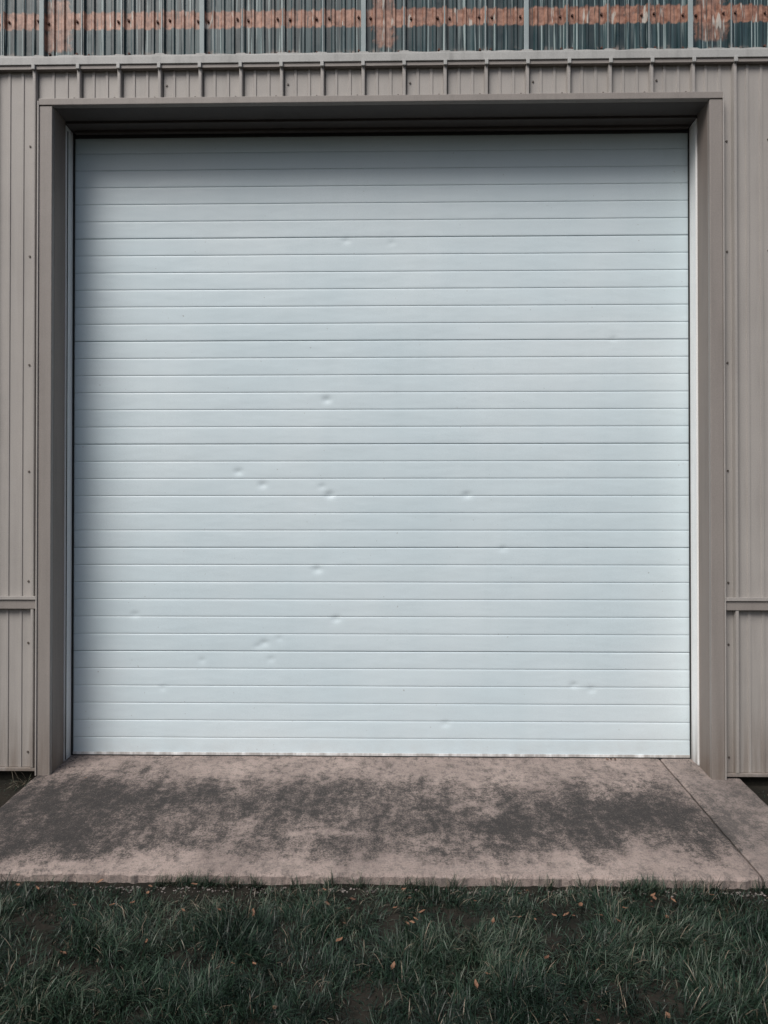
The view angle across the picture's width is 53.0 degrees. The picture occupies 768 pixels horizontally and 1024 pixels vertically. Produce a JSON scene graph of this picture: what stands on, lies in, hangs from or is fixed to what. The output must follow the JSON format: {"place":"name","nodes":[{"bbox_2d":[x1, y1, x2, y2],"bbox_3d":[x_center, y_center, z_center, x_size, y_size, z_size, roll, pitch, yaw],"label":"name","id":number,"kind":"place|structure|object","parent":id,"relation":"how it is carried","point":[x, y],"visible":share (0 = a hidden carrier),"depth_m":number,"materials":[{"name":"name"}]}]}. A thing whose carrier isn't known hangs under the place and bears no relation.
{"place":"outdoors","nodes":[
{"label":"outdoors","id":0,"kind":"place"},
{"bbox_2d":[0,70,43,595],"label":"wall panel","id":1,"kind":"structure","parent":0,"point":[16,119],"depth_m":5.79,"materials":[{"name":"grey metal"}]},
{"bbox_2d":[54,102,706,121],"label":"header soffit","id":2,"kind":"structure","parent":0,"point":[387,111],"depth_m":5.84,"materials":[{"name":"grey metal"}]},
{"bbox_2d":[37,99,724,779],"bbox_3d":[-0.044,-0.538,5.712,5.066,5.000,0.046,0,-1,1],"label":"jamb trim face","id":3,"kind":"object","parent":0,"point":[47,413],"visible":1,"depth_m":5.70},
{"bbox_2d":[35,94,726,779],"bbox_3d":[-0.045,-0.558,5.708,5.088,5.025,0.058,0,-1,1],"label":"jamb trim edge","id":4,"kind":"object","parent":3,"relation":"attached to","point":[37,440],"visible":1,"depth_m":5.71,"materials":[{"name":"grey metal"}]},
{"bbox_2d":[39,91,722,107],"bbox_3d":[-0.044,-3.065,5.730,5.074,0.050,0.052,0,-1,1],"label":"header trim face","id":5,"kind":"object","parent":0,"point":[533,98],"visible":1,"depth_m":5.71},
{"bbox_2d":[44,63,718,98],"bbox_3d":[-0.044,-3.200,5.742,5.046,0.240,0.036,0,-1,1],"label":"wall panel above door","id":6,"kind":"structure","parent":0,"point":[430,81],"depth_m":5.76,"materials":[{"name":"grey metal"}]},
{"bbox_2d":[66,116,696,124],"bbox_3d":[-0.039,-3.029,5.952,4.877,0.017,0.012,0,-1,1],"label":"header return lip","id":7,"kind":"object","parent":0,"point":[390,120],"visible":1,"depth_m":5.95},
{"bbox_2d":[0,767,767,1023],"bbox_3d":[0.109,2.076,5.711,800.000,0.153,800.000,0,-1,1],"label":"ground","id":8,"kind":"structure","parent":0,"point":[392,918],"depth_m":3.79,"materials":[{"name":"green plant"}]},
{"bbox_2d":[16,758,736,1020],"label":"fallen leaves","id":9,"kind":"object","parent":8,"relation":"on","point":[492,920],"visible":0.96,"depth_m":3.98,"materials":[{"name":"brown plant"}]},
{"bbox_2d":[0,755,767,889],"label":"concrete apron","id":10,"kind":"object","parent":8,"relation":"on","point":[97,824],"visible":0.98,"depth_m":4.97,"materials":[{"name":"grey concrete"}]},
{"bbox_2d":[52,103,709,776],"bbox_3d":[-0.041,-0.544,5.829,4.977,4.990,0.186,0,-1,1],"label":"jamb reveal","id":11,"kind":"object","parent":10,"relation":"on","point":[60,423],"visible":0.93,"depth_m":5.83,"materials":[{"name":"grey metal"}]},
{"bbox_2d":[66,119,694,132],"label":"header lintel","id":12,"kind":"structure","parent":11,"relation":"attached to","point":[391,124],"depth_m":6.01,"materials":[{"name":"grey metal"}]},
{"bbox_2d":[75,129,687,138],"bbox_3d":[-0.036,-3.002,6.098,4.877,0.043,0.010,0,-1,1],"label":"header seal","id":13,"kind":"object","parent":12,"relation":"attached to","point":[379,134],"visible":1,"depth_m":6.09,"materials":[{"name":"black rubber"}]},
{"bbox_2d":[73,133,689,757],"bbox_3d":[-0.040,-0.534,6.092,4.877,4.914,0.016,0,-1,1],"label":"overhead garage door","id":14,"kind":"structure","parent":12,"relation":"attached to","point":[381,443],"depth_m":6.09,"materials":[{"name":"white metal"}]},
{"bbox_2d":[73,751,689,757],"bbox_3d":[-0.039,1.909,6.060,4.863,0.020,0.006,0,-1,1],"label":"door bottom rail","id":15,"kind":"object","parent":14,"relation":"attached to","point":[389,754],"depth_m":6.06,"materials":[{"name":"white metal"}]},
{"bbox_2d":[63,118,699,765],"bbox_3d":[-0.037,-0.543,6.004,4.937,4.950,0.155,0,-1,1],"label":"door guide","id":16,"kind":"object","parent":10,"relation":"on","point":[693,206],"depth_m":6.01,"materials":[{"name":"white metal"}]},
{"bbox_2d":[65,131,67,759],"bbox_3d":[-2.475,-0.528,5.992,0.007,4.900,0.032,0,-1,1],"label":"guide shadow gap","id":17,"kind":"object","parent":16,"relation":"attached to","point":[66,452],"visible":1,"depth_m":5.99,"materials":[{"name":"black rubber"}]},
{"bbox_2d":[71,128,690,758],"bbox_3d":[-0.041,-0.547,6.076,4.872,4.940,0.019,0,-1,1],"label":"guide seal","id":18,"kind":"object","parent":16,"relation":"attached to","point":[73,462],"visible":1,"depth_m":6.10,"materials":[{"name":"black rubber"}]},
{"bbox_2d":[63,123,698,764],"bbox_3d":[-0.040,-0.528,5.924,4.880,4.900,0.004,0,-1,1],"label":"guide flange","id":19,"kind":"object","parent":16,"relation":"attached to","point":[697,437],"visible":1,"depth_m":5.90,"materials":[{"name":"white metal"}]},
{"bbox_2d":[73,754,689,759],"bbox_3d":[-0.036,1.931,6.070,4.877,0.020,0.034,0,-1,1],"label":"door bottom seal","id":20,"kind":"object","parent":10,"relation":"on","point":[377,756],"depth_m":6.05,"materials":[{"name":"black rubber"}]},
{"bbox_2d":[0,767,767,776],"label":"base angle","id":21,"kind":"object","parent":10,"relation":"on","point":[740,774],"visible":1,"depth_m":5.64,"materials":[{"name":"beige paint"}]},
{"bbox_2d":[2,755,765,900],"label":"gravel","id":22,"kind":"structure","parent":8,"relation":"on","point":[257,892],"depth_m":4.28,"materials":[{"name":"grey gravel"}]},
{"bbox_2d":[0,766,767,784],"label":"foundation sill","id":23,"kind":"structure","parent":8,"relation":"on","point":[5,775],"depth_m":5.79,"materials":[{"name":"concrete"}]},
{"bbox_2d":[31,56,737,69],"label":"rib closures","id":24,"kind":"object","parent":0,"point":[33,66],"visible":1,"depth_m":5.71,"materials":[{"name":"grey metal"}]},
{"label":"shell walls","id":25,"kind":"object","parent":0,"visible":0},
{"bbox_2d":[0,609,34,767],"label":"wall panel","id":26,"kind":"structure","parent":25,"relation":"attached to","point":[15,638],"depth_m":5.77,"materials":[{"name":"beige paint"}]},
{"bbox_2d":[0,0,767,55],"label":"translucent wall","id":27,"kind":"structure","parent":25,"relation":"attached to","point":[423,28],"depth_m":5.81,"materials":[{"name":"clear plastic"}]},
{"bbox_2d":[1,0,731,54],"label":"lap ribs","id":28,"kind":"object","parent":27,"relation":"attached to","point":[322,26],"depth_m":5.79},
{"bbox_2d":[7,11,765,55],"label":"wall bolts","id":29,"kind":"object","parent":27,"relation":"attached to","point":[370,18],"depth_m":5.81,"materials":[{"name":"brown"}]},
{"bbox_2d":[718,62,767,597],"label":"wall panel","id":30,"kind":"structure","parent":25,"relation":"attached to","point":[752,212],"depth_m":5.69,"materials":[{"name":"grey metal"}]},
{"bbox_2d":[0,49,767,65],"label":"eave trim","id":31,"kind":"structure","parent":30,"relation":"attached to","point":[398,57],"depth_m":5.71,"materials":[{"name":"beige paint"}]},
{"bbox_2d":[0,58,767,72],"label":"eave trim underlip","id":32,"kind":"object","parent":31,"relation":"attached to","point":[388,65],"visible":0.58,"depth_m":5.73,"materials":[{"name":"grey metal"}]},
{"bbox_2d":[0,47,767,57],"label":"sheet lower edge","id":33,"kind":"object","parent":31,"relation":"on","point":[403,51],"visible":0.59,"depth_m":5.73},
{"bbox_2d":[39,0,692,55],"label":"lap ribs","id":34,"kind":"object","parent":33,"relation":"on","point":[363,25],"depth_m":5.78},
{"bbox_2d":[0,600,767,610],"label":"belt trim","id":35,"kind":"structure","parent":30,"relation":"attached to","point":[730,605],"depth_m":5.63,"materials":[{"name":"beige paint"}]},
{"bbox_2d":[0,596,767,600],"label":"belt trim drip lip","id":36,"kind":"object","parent":35,"relation":"attached to","point":[727,598],"visible":1,"depth_m":5.63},
{"bbox_2d":[30,64,738,772],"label":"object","id":37,"kind":"object","parent":30,"relation":"attached to","point":[404,94],"visible":1,"depth_m":5.71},
{"bbox_2d":[123,69,653,97],"bbox_3d":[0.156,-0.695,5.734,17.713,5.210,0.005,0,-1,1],"label":"panel lap caulk","id":38,"kind":"object","parent":30,"relation":"attached to","point":[325,83],"visible":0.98,"depth_m":5.76,"materials":[{"name":"grey"}]},
{"bbox_2d":[27,79,767,757],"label":"panel screws","id":39,"kind":"object","parent":30,"relation":"attached to","point":[317,95],"visible":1,"depth_m":5.75,"materials":[{"name":"grey metal"}]},
{"bbox_2d":[726,610,767,773],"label":"wall panel","id":40,"kind":"structure","parent":25,"relation":"attached to","point":[753,689],"depth_m":5.67,"materials":[{"name":"beige paint"}]}
]}

